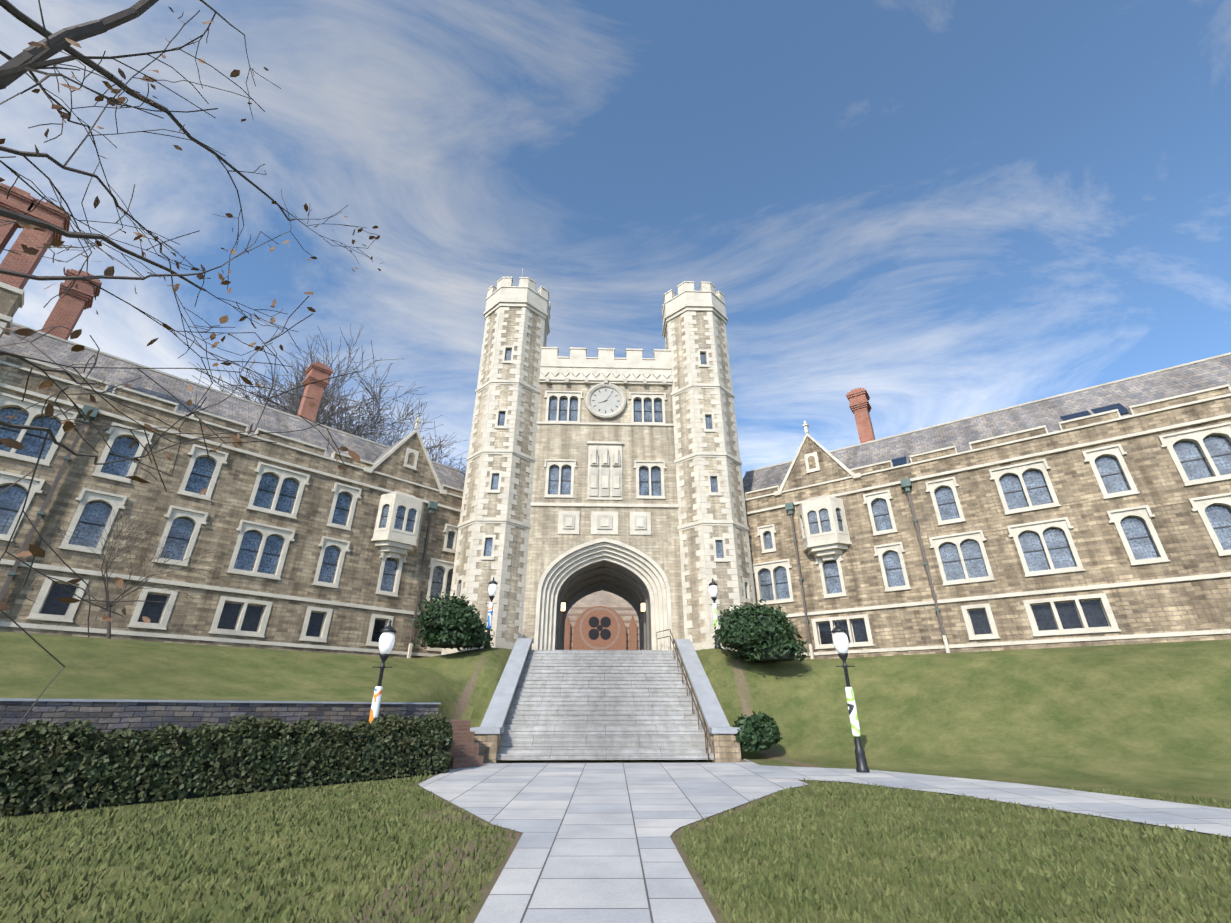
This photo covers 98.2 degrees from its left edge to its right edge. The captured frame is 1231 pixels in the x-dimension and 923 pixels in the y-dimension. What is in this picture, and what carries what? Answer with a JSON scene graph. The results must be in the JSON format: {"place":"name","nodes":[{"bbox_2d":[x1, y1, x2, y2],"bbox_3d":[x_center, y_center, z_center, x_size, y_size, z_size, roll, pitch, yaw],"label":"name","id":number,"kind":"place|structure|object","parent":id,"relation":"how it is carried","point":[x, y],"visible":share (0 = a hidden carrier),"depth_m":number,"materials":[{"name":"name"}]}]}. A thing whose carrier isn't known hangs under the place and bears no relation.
{"place":"outdoors","nodes":[
{"label":"outdoors","id":0,"kind":"place"},
{"bbox_2d":[564,590,639,649],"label":"alexander hall","id":1,"kind":"structure","parent":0,"point":[602,620],"depth_m":70.74,"materials":[{"name":"stone"}]},
{"bbox_2d":[0,631,1230,922],"bbox_3d":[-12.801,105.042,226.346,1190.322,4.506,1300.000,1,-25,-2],"label":"lawn terrain","id":2,"kind":"structure","parent":0,"point":[1144,719],"depth_m":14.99,"materials":[{"name":"green plant"}]},
{"bbox_2d":[45,508,224,638],"bbox_3d":[-16.960,4.106,18.756,5.062,4.402,4.281,20,-32,-37],"label":"bare tree","id":3,"kind":"object","parent":2,"relation":"on","point":[109,605],"visible":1,"depth_m":18.63,"materials":[{"name":"brown plant"}]},
{"bbox_2d":[0,0,380,735],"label":"oak tree","id":4,"kind":"object","parent":2,"relation":"on","point":[34,56],"visible":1,"depth_m":4.48,"materials":[{"name":"brown plant"}]},
{"bbox_2d":[0,712,453,816],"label":"hedge row","id":5,"kind":"object","parent":2,"relation":"on","point":[78,764],"visible":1,"depth_m":10.88,"materials":[{"name":"green plant"}]},
{"bbox_2d":[0,183,464,657],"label":"wing","id":6,"kind":"structure","parent":2,"relation":"on","point":[318,550],"depth_m":23.39,"materials":[{"name":"beige stone"}]},
{"bbox_2d":[0,698,483,768],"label":"retaining wall","id":7,"kind":"structure","parent":2,"relation":"on","point":[107,715],"depth_m":12.51,"materials":[{"name":"stone"}]},
{"bbox_2d":[187,322,468,476],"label":"tree","id":8,"kind":"object","parent":2,"relation":"on","point":[295,402],"visible":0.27,"depth_m":45.24,"materials":[{"name":"brown plant"}]},
{"bbox_2d":[369,619,396,722],"bbox_3d":[-6.646,6.490,14.913,0.444,4.020,0.444,-22,-33,38],"label":"lamp post","id":9,"kind":"object","parent":2,"relation":"on","point":[386,640],"visible":0.67,"depth_m":15.23,"materials":[{"name":"metal"}]},
{"bbox_2d":[401,421,466,476],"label":"tree","id":10,"kind":"object","parent":2,"relation":"on","point":[437,455],"depth_m":43.86,"materials":[{"name":"brown plant"}]},
{"bbox_2d":[411,589,494,650],"bbox_3d":[-7.539,7.473,24.959,3.810,2.641,3.632,1,-25,-2],"label":"yew shrub","id":11,"kind":"object","parent":2,"relation":"on","point":[455,622],"visible":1,"depth_m":23.98,"materials":[{"name":"green plant"}]},
{"bbox_2d":[483,577,497,647],"bbox_3d":[-6.136,7.383,26.161,0.444,3.470,0.444,-22,-33,38],"label":"lamp post","id":12,"kind":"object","parent":2,"relation":"on","point":[492,588],"depth_m":26.34,"materials":[{"name":"metal"}]},
{"bbox_2d":[441,268,755,654],"bbox_3d":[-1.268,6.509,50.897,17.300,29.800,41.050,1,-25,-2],"label":"gate tower","id":13,"kind":"structure","parent":2,"relation":"on","point":[606,470],"depth_m":32.30,"materials":[{"name":"stone"}]},
{"bbox_2d":[470,629,740,762],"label":"grand staircase","id":14,"kind":"structure","parent":2,"relation":"on","point":[657,704],"depth_m":20.58,"materials":[{"name":"stone"}]},
{"bbox_2d":[419,759,807,922],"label":"path paving","id":15,"kind":"structure","parent":2,"relation":"on","point":[595,843],"depth_m":8.21,"materials":[{"name":"grey stone"}]},
{"bbox_2d":[709,578,720,648],"bbox_3d":[4.958,7.531,26.500,0.444,3.470,0.444,-22,-33,38],"label":"lamp post","id":16,"kind":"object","parent":2,"relation":"on","point":[713,590],"depth_m":26.63,"materials":[{"name":"metal"}]},
{"bbox_2d":[732,711,782,751],"bbox_3d":[4.791,9.181,18.163,1.764,1.310,1.403,1,-25,-2],"label":"ivy shrub","id":17,"kind":"object","parent":2,"relation":"on","point":[759,731],"depth_m":17.80,"materials":[{"name":"green plant"}]},
{"bbox_2d":[712,599,808,662],"bbox_3d":[6.369,7.670,24.084,4.055,2.878,3.955,1,-25,-2],"label":"yew shrub","id":18,"kind":"object","parent":2,"relation":"on","point":[758,632],"visible":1,"depth_m":22.93,"materials":[{"name":"green plant"}]},
{"bbox_2d":[831,620,869,772],"bbox_3d":[6.710,6.635,15.280,0.444,4.070,0.444,-22,-33,38],"label":"lamp post","id":19,"kind":"object","parent":2,"relation":"on","point":[840,641],"visible":0.96,"depth_m":15.13,"materials":[{"name":"metal"}]},
{"bbox_2d":[724,765,1230,836],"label":"footpath","id":20,"kind":"structure","parent":2,"relation":"on","point":[1207,819],"depth_m":10.88,"materials":[{"name":"grey concrete"}]},
{"bbox_2d":[743,352,1230,658],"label":"wing","id":21,"kind":"structure","parent":2,"relation":"on","point":[1098,515],"depth_m":24.91,"materials":[{"name":"beige stone"}]},
{"bbox_2d":[0,0,1230,478],"label":"sky","id":22,"kind":"structure","parent":0,"point":[944,211],"materials":[{"name":"blue"}]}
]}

